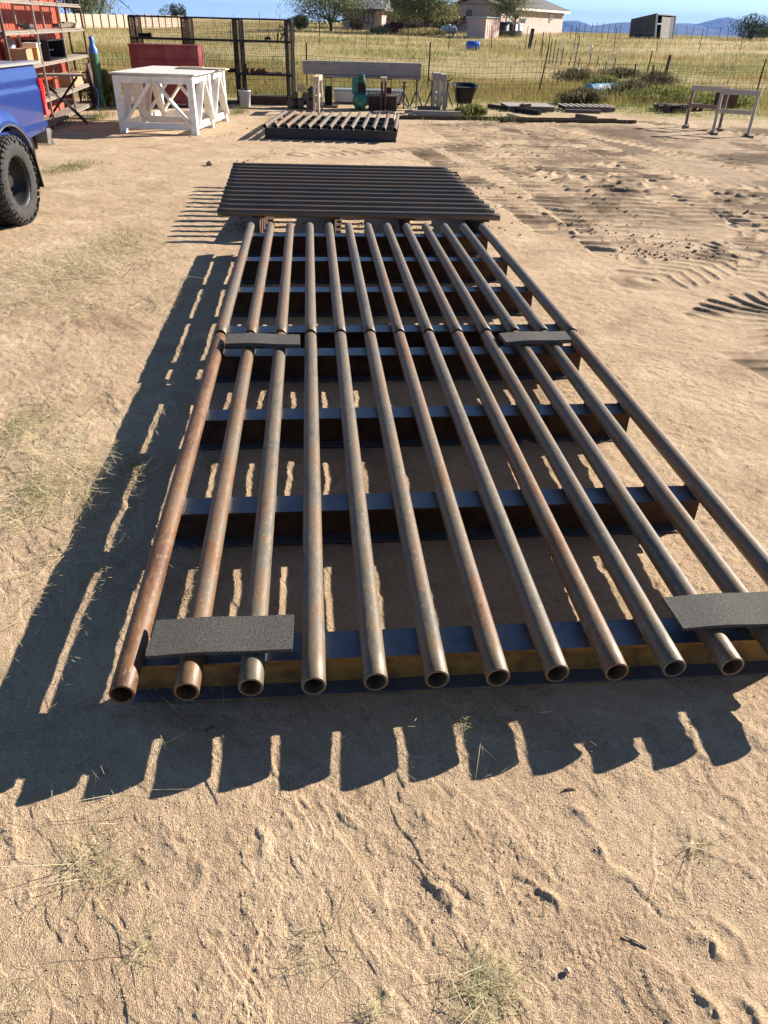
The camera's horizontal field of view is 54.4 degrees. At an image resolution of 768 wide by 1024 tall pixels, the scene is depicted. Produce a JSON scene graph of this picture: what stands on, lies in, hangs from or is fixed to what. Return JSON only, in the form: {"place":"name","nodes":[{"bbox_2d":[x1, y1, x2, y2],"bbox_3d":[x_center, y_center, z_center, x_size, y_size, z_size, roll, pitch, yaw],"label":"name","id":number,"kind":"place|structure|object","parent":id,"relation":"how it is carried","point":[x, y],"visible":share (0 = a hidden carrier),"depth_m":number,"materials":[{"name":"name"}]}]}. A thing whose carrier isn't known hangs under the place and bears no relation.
{"place":"outdoors","nodes":[
{"label":"outdoors","id":0,"kind":"place"},
{"bbox_2d":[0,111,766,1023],"bbox_3d":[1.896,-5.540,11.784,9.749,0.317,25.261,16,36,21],"label":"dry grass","id":1,"kind":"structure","parent":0,"point":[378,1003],"depth_m":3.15,"materials":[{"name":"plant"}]},
{"bbox_2d":[0,18,767,1023],"bbox_3d":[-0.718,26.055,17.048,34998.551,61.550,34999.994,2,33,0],"label":"ground","id":2,"kind":"structure","parent":0,"point":[598,278],"depth_m":2.58,"materials":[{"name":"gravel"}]},
{"bbox_2d":[0,60,54,226],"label":"pickup truck","id":3,"kind":"object","parent":2,"relation":"on","point":[24,132],"visible":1,"depth_m":8.02,"materials":[{"name":"blue metal"}]},
{"bbox_2d":[0,0,75,116],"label":"shipping container","id":4,"kind":"object","parent":2,"relation":"on","point":[23,14],"visible":0.12,"depth_m":16.38,"materials":[{"name":"metal"}]},
{"bbox_2d":[0,0,96,128],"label":"storage shelves","id":5,"kind":"object","parent":2,"relation":"on","point":[57,117],"visible":0.68,"depth_m":15.63,"materials":[{"name":"metal"}]},
{"bbox_2d":[0,36,15,60],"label":"steel can","id":6,"kind":"object","parent":5,"relation":"on","point":[11,43],"visible":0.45,"depth_m":13.80,"materials":[{"name":"metal"}]},
{"bbox_2d":[9,48,33,60],"bbox_3d":[-6.674,-8.411,13.771,0.358,0.255,0.420,-3,33,-7],"label":"cardboard box","id":7,"kind":"object","parent":5,"relation":"on","point":[17,54],"visible":0.75,"depth_m":13.60,"materials":[{"name":"cardboard"}]},
{"bbox_2d":[17,22,33,28],"bbox_3d":[-6.812,-9.228,14.178,0.222,0.108,0.836,-3,33,-7],"label":"tarp bundle","id":8,"kind":"object","parent":5,"relation":"on","point":[25,25],"visible":1,"depth_m":14.02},
{"bbox_2d":[19,47,40,62],"bbox_3d":[-6.660,-8.604,14.069,0.310,0.251,0.130,-3,33,-7],"label":"orange box","id":9,"kind":"object","parent":5,"relation":"on","point":[35,52],"visible":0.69,"depth_m":14.03,"materials":[{"name":"cardboard"}]},
{"bbox_2d":[21,42,40,57],"bbox_3d":[-6.728,-8.795,14.295,0.280,0.320,0.320,-3,33,-7],"label":"white container","id":10,"kind":"object","parent":5,"relation":"on","point":[29,44],"visible":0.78,"depth_m":14.11,"materials":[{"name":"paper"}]},
{"bbox_2d":[21,38,65,60],"bbox_3d":[-7.007,-9.538,15.392,0.510,0.350,1.370,-3,33,-7],"label":"steel bin","id":11,"kind":"object","parent":5,"relation":"on","point":[52,49],"visible":0.45,"depth_m":15.73,"materials":[{"name":"metal"}]},
{"bbox_2d":[52,22,72,26],"bbox_3d":[-7.251,-11.036,16.904,0.210,0.100,1.901,-3,33,-7],"label":"timber offcut","id":12,"kind":"object","parent":5,"relation":"on","point":[67,24],"visible":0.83,"depth_m":16.66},
{"bbox_2d":[57,71,82,86],"bbox_3d":[-7.167,-9.919,17.109,0.370,0.278,0.900,-3,33,-7],"label":"cardboard box","id":13,"kind":"object","parent":5,"relation":"on","point":[66,82],"visible":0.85,"depth_m":16.79,"materials":[{"name":"cardboard"}]},
{"bbox_2d":[37,73,87,124],"bbox_3d":[-6.650,-8.521,15.425,0.950,0.920,0.520,-10,35,-17],"label":"folding stand","id":14,"kind":"object","parent":2,"relation":"on","point":[75,75],"visible":0.76,"depth_m":15.24,"materials":[{"name":"black metal"}]},
{"bbox_2d":[85,63,97,106],"bbox_3d":[-7.218,-10.544,18.446,0.180,0.953,0.180,-1,30,2],"label":"gas cylinder","id":15,"kind":"object","parent":2,"relation":"on","point":[88,77],"visible":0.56,"depth_m":18.41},
{"bbox_2d":[86,63,101,108],"bbox_3d":[-7.047,-10.357,18.168,0.150,0.950,0.320,-3,33,-7],"label":"steel plate","id":16,"kind":"object","parent":2,"relation":"on","point":[88,65],"visible":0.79,"depth_m":18.09,"materials":[{"name":"metal"}]},
{"bbox_2d":[58,0,133,14],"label":"tree","id":17,"kind":"object","parent":2,"relation":"on","point":[87,6],"visible":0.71,"depth_m":124.42,"materials":[{"name":"green plant"}]},
{"bbox_2d":[88,36,106,106],"bbox_3d":[-7.058,-10.802,18.343,0.230,1.504,0.230,0,30,1],"label":"gas cylinder","id":18,"kind":"object","parent":2,"relation":"on","point":[94,61],"visible":0.91,"depth_m":18.22,"materials":[{"name":"metal"}]},
{"bbox_2d":[76,67,123,105],"bbox_3d":[-7.152,-10.641,18.718,1.238,0.932,1.527,-11,35,-19],"label":"shrub","id":19,"kind":"object","parent":2,"relation":"on","point":[109,95],"visible":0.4,"depth_m":18.51,"materials":[{"name":"green plant"}]},
{"bbox_2d":[60,13,179,28],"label":"panel wall","id":20,"kind":"structure","parent":2,"relation":"on","point":[101,20],"depth_m":103.31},
{"bbox_2d":[127,43,204,103],"bbox_3d":[-5.453,-11.078,18.985,1.733,1.375,0.660,2,33,0],"label":"steel cabinet","id":21,"kind":"object","parent":2,"relation":"on","point":[145,54],"visible":0.32,"depth_m":18.52,"materials":[{"name":"metal"}]},
{"bbox_2d":[108,66,228,134],"bbox_3d":[-4.329,-8.554,15.457,1.647,1.028,2.677,3,33,2],"label":"work table","id":22,"kind":"object","parent":2,"relation":"on","point":[194,118],"visible":0.98,"depth_m":14.70,"materials":[{"name":"white paint"}]},
{"bbox_2d":[175,66,228,69],"bbox_3d":[-3.776,-9.251,15.568,1.050,0.035,0.407,4,33,3],"label":"board","id":23,"kind":"object","parent":22,"relation":"on","point":[191,67],"visible":1,"depth_m":15.46,"materials":[{"name":"wood"}]},
{"bbox_2d":[159,2,186,15],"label":"tree","id":24,"kind":"object","parent":2,"relation":"on","point":[173,11],"visible":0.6,"depth_m":141.04,"materials":[{"name":"green plant"}]},
{"bbox_2d":[127,15,295,104],"bbox_3d":[-4.506,-12.010,19.891,4.208,1.953,0.600,2,33,0],"label":"gate","id":25,"kind":"object","parent":2,"relation":"on","point":[187,34],"visible":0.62,"depth_m":19.70,"materials":[{"name":"black metal"}]},
{"bbox_2d":[238,89,250,106],"bbox_3d":[-3.623,-10.784,19.448,0.338,0.411,0.330,2,33,0],"label":"bucket","id":26,"kind":"object","parent":2,"relation":"on","point":[244,96],"visible":0.91,"depth_m":19.35,"materials":[{"name":"white plastic"}]},
{"bbox_2d":[230,22,319,44],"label":"wire fence","id":27,"kind":"object","parent":2,"relation":"on","point":[294,33],"visible":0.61,"depth_m":52.52,"materials":[{"name":"metal"}]},
{"bbox_2d":[0,101,577,515],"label":"green weeds","id":28,"kind":"object","parent":2,"relation":"on","point":[97,117],"visible":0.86,"depth_m":11.05,"materials":[{"name":"plant"}]},
{"bbox_2d":[286,98,303,107],"bbox_3d":[-2.314,-10.739,19.604,0.222,0.268,0.585,17,36,22],"label":"split log","id":29,"kind":"object","parent":2,"relation":"on","point":[291,102],"visible":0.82,"depth_m":19.42,"materials":[{"name":"wood"}]},
{"bbox_2d":[287,14,308,29],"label":"shrub","id":30,"kind":"object","parent":2,"relation":"on","point":[298,25],"visible":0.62,"depth_m":81.23,"materials":[{"name":"green plant"}]},
{"bbox_2d":[297,98,306,107],"bbox_3d":[-2.152,-10.782,19.670,0.189,0.224,0.599,4,33,4],"label":"split log","id":31,"kind":"object","parent":2,"relation":"on","point":[301,102],"visible":0.82,"depth_m":19.45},
{"bbox_2d":[306,100,316,108],"bbox_3d":[-1.884,-10.705,19.652,0.333,0.189,0.550,8,26,-11],"label":"split log","id":32,"kind":"object","parent":2,"relation":"on","point":[309,103],"visible":0.71,"depth_m":19.40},
{"bbox_2d":[301,92,319,102],"bbox_3d":[-1.902,-10.851,19.551,0.336,0.204,0.550,25,30,3],"label":"split log","id":33,"kind":"object","parent":32,"relation":"on","point":[306,96],"visible":0.59,"depth_m":19.32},
{"bbox_2d":[312,74,322,113],"bbox_3d":[-1.655,-10.465,18.698,0.160,0.800,1.010,2,33,0],"label":"trestle","id":34,"kind":"object","parent":2,"relation":"on","point":[317,78],"visible":0.94,"depth_m":18.40,"materials":[{"name":"wood"}]},
{"bbox_2d":[320,77,338,107],"bbox_3d":[-1.481,-11.209,19.942,0.500,0.690,0.500,2,33,0],"label":"post stand","id":35,"kind":"object","parent":2,"relation":"on","point":[328,98],"visible":0.98,"depth_m":19.98,"materials":[{"name":"black metal"}]},
{"bbox_2d":[322,74,420,79],"bbox_3d":[-0.408,-11.478,19.705,2.734,0.060,0.250,0,33,-3],"label":"plank","id":36,"kind":"object","parent":35,"relation":"on","point":[370,77],"visible":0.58,"depth_m":19.61,"materials":[{"name":"wood"}]},
{"bbox_2d":[303,60,421,76],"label":"timber beam","id":37,"kind":"structure","parent":36,"relation":"on","point":[360,67],"depth_m":19.50,"materials":[{"name":"wood"}]},
{"bbox_2d":[262,110,398,142],"bbox_3d":[-0.990,-7.965,15.390,2.560,0.270,2.730,2,33,1],"label":"cattle guard","id":38,"kind":"object","parent":2,"relation":"on","point":[330,126],"visible":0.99,"depth_m":14.45,"materials":[{"name":"metal"}]},
{"bbox_2d":[276,0,396,31],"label":"tree","id":39,"kind":"object","parent":2,"relation":"on","point":[334,5],"visible":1,"depth_m":76.84,"materials":[{"name":"green plant"}]},
{"bbox_2d":[350,18,364,30],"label":"shrub","id":40,"kind":"object","parent":2,"relation":"on","point":[357,27],"visible":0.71,"depth_m":84.63,"materials":[{"name":"green plant"}]},
{"bbox_2d":[217,163,499,233],"bbox_3d":[-0.423,-3.817,9.060,3.178,0.287,3.040,0,33,-2],"label":"cattle guard","id":41,"kind":"object","parent":2,"relation":"on","point":[264,193],"visible":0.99,"depth_m":8.56,"materials":[{"name":"metal"}]},
{"bbox_2d":[352,74,369,110],"bbox_3d":[-0.587,-10.950,19.468,0.452,0.824,0.905,2,33,0],"label":"air compressor","id":42,"kind":"object","parent":2,"relation":"on","point":[360,99],"visible":1,"depth_m":19.17,"materials":[{"name":"teal metal"}]},
{"bbox_2d":[333,87,402,103],"bbox_3d":[-0.425,-11.792,21.155,1.975,0.326,0.560,2,33,0],"label":"truck toolbox","id":43,"kind":"object","parent":2,"relation":"on","point":[344,95],"visible":0.53,"depth_m":20.94,"materials":[{"name":"metal"}]},
{"bbox_2d":[369,25,390,33],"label":"shrub","id":44,"kind":"object","parent":2,"relation":"on","point":[378,29],"visible":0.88,"depth_m":74.91,"materials":[{"name":"green plant"}]},
{"bbox_2d":[367,93,397,110],"bbox_3d":[-0.035,-10.811,19.698,0.792,0.358,0.460,2,33,0],"label":"steel crate","id":45,"kind":"object","parent":2,"relation":"on","point":[374,101],"visible":0.83,"depth_m":19.53,"materials":[{"name":"brown metal"}]},
{"bbox_2d":[380,76,386,110],"bbox_3d":[-0.010,-11.069,19.726,0.160,0.760,1.010,2,33,0],"label":"trestle","id":46,"kind":"object","parent":2,"relation":"on","point":[382,80],"visible":0.84,"depth_m":19.31,"materials":[{"name":"wood"}]},
{"bbox_2d":[380,21,406,33],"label":"shrub","id":47,"kind":"object","parent":2,"relation":"on","point":[394,26],"visible":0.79,"depth_m":75.74,"materials":[{"name":"green plant"}]},
{"bbox_2d":[214,222,576,348],"bbox_3d":[-0.032,-1.915,6.189,2.376,0.266,3.066,-2,33,-5],"label":"cattle guard","id":48,"kind":"object","parent":2,"relation":"on","point":[310,258],"visible":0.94,"depth_m":5.87,"materials":[{"name":"metal"}]},
{"bbox_2d":[397,82,409,108],"bbox_3d":[0.540,-11.232,20.134,0.379,0.628,0.337,2,33,0],"label":"jack stand","id":49,"kind":"object","parent":2,"relation":"on","point":[403,93],"visible":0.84,"depth_m":20.14,"materials":[{"name":"black metal"}]},
{"bbox_2d":[375,0,449,24],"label":"tree","id":50,"kind":"object","parent":2,"relation":"on","point":[404,17],"visible":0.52,"depth_m":78.80,"materials":[{"name":"green plant"}]},
{"bbox_2d":[63,23,767,116],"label":"field grass","id":51,"kind":"structure","parent":2,"relation":"on","point":[499,42],"depth_m":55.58,"materials":[{"name":"plant"}]},
{"bbox_2d":[410,80,421,108],"bbox_3d":[0.885,-11.321,20.189,0.380,0.730,0.338,2,33,0],"label":"jack stand","id":52,"kind":"object","parent":2,"relation":"on","point":[416,92],"visible":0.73,"depth_m":20.24,"materials":[{"name":"black metal"}]},
{"bbox_2d":[68,42,767,97],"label":"wire fence","id":53,"kind":"object","parent":2,"relation":"on","point":[540,83],"visible":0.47,"depth_m":24.86,"materials":[{"name":"metal"}]},
{"bbox_2d":[74,73,767,119],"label":"weeds","id":54,"kind":"object","parent":2,"relation":"on","point":[639,106],"visible":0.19,"depth_m":22.62,"materials":[{"name":"plant"}]},
{"bbox_2d":[396,26,447,35],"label":"shrub","id":55,"kind":"object","parent":2,"relation":"on","point":[424,31],"visible":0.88,"depth_m":73.53,"materials":[{"name":"green plant"}]},
{"bbox_2d":[319,21,528,50],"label":"wire fence","id":56,"kind":"object","parent":2,"relation":"on","point":[415,35],"visible":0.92,"depth_m":51.70,"materials":[{"name":"metal"}]},
{"bbox_2d":[380,0,470,27],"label":"tree","id":57,"kind":"object","parent":2,"relation":"on","point":[427,15],"visible":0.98,"depth_m":76.43,"materials":[{"name":"green plant"}]},
{"bbox_2d":[417,106,440,110],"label":"wooden beam","id":58,"kind":"structure","parent":2,"relation":"on","point":[435,108],"depth_m":19.41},
{"bbox_2d":[95,124,763,266],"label":"soil clods","id":59,"kind":"object","parent":2,"relation":"on","point":[489,187],"visible":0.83,"depth_m":8.38,"materials":[{"name":"soil"}]},
{"bbox_2d":[431,71,440,106],"bbox_3d":[1.367,-11.014,19.587,0.215,0.886,0.830,2,33,0],"label":"trestle","id":60,"kind":"object","parent":2,"relation":"on","point":[436,77],"visible":0.81,"depth_m":19.26,"materials":[{"name":"grey wood"}]},
{"bbox_2d":[413,110,460,115],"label":"wooden beam","id":61,"kind":"structure","parent":2,"relation":"on","point":[433,112],"depth_m":18.51,"materials":[{"name":"wood"}]},
{"bbox_2d":[108,330,767,704],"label":"cattle guard","id":62,"kind":"object","parent":2,"relation":"on","point":[537,648],"visible":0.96,"depth_m":3.10,"materials":[{"name":"metal"}]},
{"bbox_2d":[145,614,293,658],"bbox_3d":[-0.519,0.397,2.399,0.454,0.020,0.166,-1,33,-5],"label":"rubber mat","id":63,"kind":"object","parent":62,"relation":"on","point":[215,635],"visible":1,"depth_m":2.39,"materials":[{"name":"rubber"}]},
{"bbox_2d":[224,333,299,347],"bbox_3d":[-0.742,-1.055,4.598,0.468,0.032,0.182,2,33,0],"label":"rubber mat","id":64,"kind":"object","parent":62,"relation":"on","point":[262,340],"visible":1,"depth_m":4.56,"materials":[{"name":"rubber"}]},
{"bbox_2d":[499,331,571,345],"bbox_3d":[0.965,-1.108,4.750,0.439,0.032,0.161,-3,34,-8],"label":"rubber mat","id":65,"kind":"object","parent":62,"relation":"on","point":[533,337],"visible":1,"depth_m":4.71,"materials":[{"name":"rubber"}]},
{"bbox_2d":[662,591,767,630],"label":"rubber mat","id":66,"kind":"object","parent":62,"relation":"on","point":[710,611],"visible":1,"depth_m":2.55,"materials":[{"name":"rubber"}]},
{"bbox_2d":[440,73,446,110],"bbox_3d":[1.534,-11.095,19.744,0.215,0.856,0.830,2,33,0],"label":"trestle","id":67,"kind":"object","parent":2,"relation":"on","point":[443,83],"visible":0.66,"depth_m":19.41,"materials":[{"name":"grey wood"}]},
{"bbox_2d":[441,79,452,107],"bbox_3d":[1.757,-11.584,20.655,0.380,0.701,0.338,2,33,0],"label":"jack stand","id":68,"kind":"object","parent":2,"relation":"on","point":[447,93],"visible":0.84,"depth_m":20.68,"materials":[{"name":"black metal"}]},
{"bbox_2d":[432,6,462,29],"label":"shrub","id":69,"kind":"object","parent":2,"relation":"on","point":[457,21],"visible":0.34,"depth_m":83.57,"materials":[{"name":"green plant"}]},
{"bbox_2d":[440,24,456,35],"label":"propane tank","id":70,"kind":"object","parent":2,"relation":"on","point":[453,30],"visible":0.73,"depth_m":74.41,"materials":[{"name":"metal"}]},
{"bbox_2d":[338,0,570,33],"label":"house","id":71,"kind":"structure","parent":2,"relation":"on","point":[551,22],"depth_m":90.83,"materials":[{"name":"beige paint"}]},
{"bbox_2d":[452,82,478,106],"bbox_3d":[2.110,-10.966,19.745,0.660,0.686,1.380,2,33,0],"label":"bucket","id":72,"kind":"object","parent":2,"relation":"on","point":[464,92],"visible":0.87,"depth_m":19.40,"materials":[{"name":"black plastic"}]},
{"bbox_2d":[454,102,487,116],"bbox_3d":[2.193,-10.130,18.864,0.963,0.411,0.878,29,42,35],"label":"shrub","id":73,"kind":"object","parent":2,"relation":"on","point":[471,108],"visible":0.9,"depth_m":18.71,"materials":[{"name":"green plant"}]},
{"bbox_2d":[466,41,479,50],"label":"plastic barrel","id":74,"kind":"object","parent":2,"relation":"on","point":[473,44],"visible":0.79,"depth_m":53.12,"materials":[{"name":"plastic"}]},
{"bbox_2d":[466,17,501,38],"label":"garden shed","id":75,"kind":"structure","parent":2,"relation":"on","point":[479,27],"depth_m":71.43,"materials":[{"name":"pink paint"}]},
{"bbox_2d":[499,22,509,37],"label":"water tank","id":76,"kind":"object","parent":2,"relation":"on","point":[504,29],"visible":0.49,"depth_m":74.88,"materials":[{"name":"plastic"}]},
{"bbox_2d":[399,115,616,119],"bbox_3d":[3.044,-9.599,18.234,5.473,0.070,0.104,-2,33,-6],"label":"steel channel","id":77,"kind":"object","parent":2,"relation":"on","point":[439,117],"visible":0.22,"depth_m":18.10,"materials":[{"name":"metal"}]},
{"bbox_2d":[507,22,517,36],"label":"water tank","id":78,"kind":"object","parent":2,"relation":"on","point":[511,30],"visible":0.37,"depth_m":76.02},
{"bbox_2d":[481,0,546,37],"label":"tree","id":79,"kind":"object","parent":2,"relation":"on","point":[509,5],"visible":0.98,"depth_m":74.13,"materials":[{"name":"green plant"}]},
{"bbox_2d":[487,104,541,114],"bbox_3d":[3.510,-10.906,20.228,0.100,0.100,1.989,-21,39,-30],"label":"steel bar","id":80,"kind":"object","parent":2,"relation":"on","point":[522,110],"visible":0.89,"depth_m":20.03,"materials":[{"name":"metal"}]},
{"bbox_2d":[500,102,555,111],"bbox_3d":[3.952,-11.193,20.643,1.310,0.125,1.160,-1,33,-3],"label":"pallet","id":81,"kind":"object","parent":2,"relation":"on","point":[542,107],"visible":0.74,"depth_m":20.21,"materials":[{"name":"grey wood"}]},
{"bbox_2d":[528,28,534,48],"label":"fence post","id":82,"kind":"object","parent":2,"relation":"on","point":[531,37],"visible":0.92,"depth_m":56.48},
{"bbox_2d":[500,118,636,123],"bbox_3d":[4.484,-9.486,18.122,3.429,0.070,0.095,-3,33,-7],"label":"steel channel","id":83,"kind":"object","parent":2,"relation":"on","point":[571,121],"visible":1,"depth_m":18.09,"materials":[{"name":"metal"}]},
{"bbox_2d":[549,68,597,83],"bbox_3d":[7.719,-17.671,30.290,1.661,0.724,2.121,-22,40,-32],"label":"shrub","id":84,"kind":"object","parent":2,"relation":"on","point":[578,76],"visible":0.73,"depth_m":30.13,"materials":[{"name":"green plant"}]},
{"bbox_2d":[555,86,609,103],"bbox_3d":[5.951,-12.630,22.651,1.566,0.572,1.679,2,33,0],"label":"shrub","id":85,"kind":"object","parent":2,"relation":"on","point":[585,95],"visible":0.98,"depth_m":22.39,"materials":[{"name":"green plant"}]},
{"bbox_2d":[565,109,600,113],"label":"wooden beam","id":86,"kind":"structure","parent":2,"relation":"on","point":[582,110],"depth_m":20.25,"materials":[{"name":"wood"}]},
{"bbox_2d":[557,103,616,111],"bbox_3d":[5.672,-11.347,20.957,1.440,0.119,0.960,0,33,-3],"label":"pallet","id":87,"kind":"object","parent":2,"relation":"on","point":[602,108],"visible":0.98,"depth_m":20.61,"materials":[{"name":"grey wood"}]},
{"bbox_2d":[570,23,620,39],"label":"wire fence","id":88,"kind":"object","parent":2,"relation":"on","point":[578,31],"visible":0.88,"depth_m":74.22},
{"bbox_2d":[585,83,611,93],"bbox_3d":[7.401,-14.431,25.558,1.311,0.420,0.420,-22,40,-31],"label":"plastic drum","id":89,"kind":"object","parent":2,"relation":"on","point":[597,85],"visible":0.3,"depth_m":25.22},
{"bbox_2d":[582,74,623,85],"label":"shrub","id":90,"kind":"object","parent":2,"relation":"on","point":[603,78],"visible":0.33,"depth_m":26.03,"materials":[{"name":"green plant"}]},
{"bbox_2d":[597,66,642,77],"bbox_3d":[10.807,-20.070,34.150,1.811,0.606,2.175,-28,43,-37],"label":"shrub","id":91,"kind":"object","parent":2,"relation":"on","point":[622,71],"visible":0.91,"depth_m":33.95,"materials":[{"name":"green plant"}]},
{"bbox_2d":[600,79,656,96],"bbox_3d":[8.153,-14.220,25.082,1.746,0.664,1.997,-6,34,-11],"label":"shrub","id":92,"kind":"object","parent":2,"relation":"on","point":[630,84],"visible":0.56,"depth_m":24.81,"materials":[{"name":"green plant"}]},
{"bbox_2d":[629,13,676,38],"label":"ruined shed","id":93,"kind":"structure","parent":2,"relation":"on","point":[648,26],"depth_m":80.89,"materials":[{"name":"concrete"}]},
{"bbox_2d":[668,16,675,37],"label":"door","id":94,"kind":"structure","parent":93,"relation":"in","point":[672,22],"depth_m":82.28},
{"bbox_2d":[630,70,680,85],"bbox_3d":[10.501,-16.707,28.884,1.882,0.778,1.677,29,42,35],"label":"shrub","id":95,"kind":"object","parent":2,"relation":"on","point":[665,79],"visible":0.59,"depth_m":28.70,"materials":[{"name":"green plant"}]},
{"bbox_2d":[623,83,710,102],"bbox_3d":[8.885,-13.197,23.590,2.769,0.618,2.425,28,42,34],"label":"shrub","id":96,"kind":"object","parent":2,"relation":"on","point":[664,92],"visible":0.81,"depth_m":23.51,"materials":[{"name":"green plant"}]},
{"bbox_2d":[574,26,767,52],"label":"wire fence","id":97,"kind":"object","parent":2,"relation":"on","point":[742,39],"visible":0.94,"depth_m":56.12,"materials":[{"name":"metal"}]},
{"bbox_2d":[663,105,681,112],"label":"steel frame block","id":98,"kind":"structure","parent":2,"relation":"on","point":[678,108],"depth_m":20.81,"materials":[{"name":"metal"}]},
{"bbox_2d":[684,85,731,130],"bbox_3d":[7.646,-9.546,17.623,1.097,0.868,0.688,23,39,29],"label":"sawhorse","id":99,"kind":"object","parent":2,"relation":"on","point":[705,88],"visible":0.81,"depth_m":17.54,"materials":[{"name":"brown metal"}]},
{"bbox_2d":[675,26,763,40],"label":"wire fence","id":100,"kind":"object","parent":2,"relation":"on","point":[719,35],"visible":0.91,"depth_m":80.54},
{"bbox_2d":[681,91,767,106],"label":"shrub","id":101,"kind":"object","parent":2,"relation":"on","point":[742,99],"visible":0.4,"depth_m":22.69,"materials":[{"name":"green plant"}]},
{"bbox_2d":[713,92,738,105],"bbox_3d":[10.094,-12.172,22.018,0.640,0.340,0.120,2,33,0],"label":"steel box","id":102,"kind":"object","parent":2,"relation":"on","point":[732,100],"visible":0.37,"depth_m":21.98,"materials":[{"name":"metal"}]},
{"bbox_2d":[710,88,761,137],"bbox_3d":[7.804,-8.839,16.531,1.057,0.888,0.688,20,38,26],"label":"sawhorse","id":103,"kind":"object","parent":2,"relation":"on","point":[757,94],"visible":1,"depth_m":16.42,"materials":[{"name":"grey metal"}]},
{"bbox_2d":[726,13,767,40],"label":"shrub","id":104,"kind":"object","parent":2,"relation":"on","point":[754,22],"visible":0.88,"depth_m":84.19,"materials":[{"name":"green plant"}]},
{"bbox_2d":[58,0,767,24],"label":"sky","id":105,"kind":"structure","parent":0,"point":[590,12],"materials":[{"name":"blue"}]},
{"bbox_2d":[62,20,766,40],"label":"grass","id":106,"kind":"structure","parent":0,"point":[221,23],"depth_m":109.96,"materials":[{"name":"plant"}]},
{"bbox_2d":[575,113,596,117],"bbox_3d":[5.158,-10.098,19.081,0.100,0.080,0.719,-15,37,-23],"label":"wooden block","id":107,"kind":"object","parent":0,"point":[578,115],"depth_m":19.08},
{"bbox_2d":[562,17,767,38],"bbox_3d":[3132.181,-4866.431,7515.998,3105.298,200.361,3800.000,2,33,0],"label":"mountains","id":108,"kind":"structure","parent":0,"point":[715,26],"depth_m":7006.52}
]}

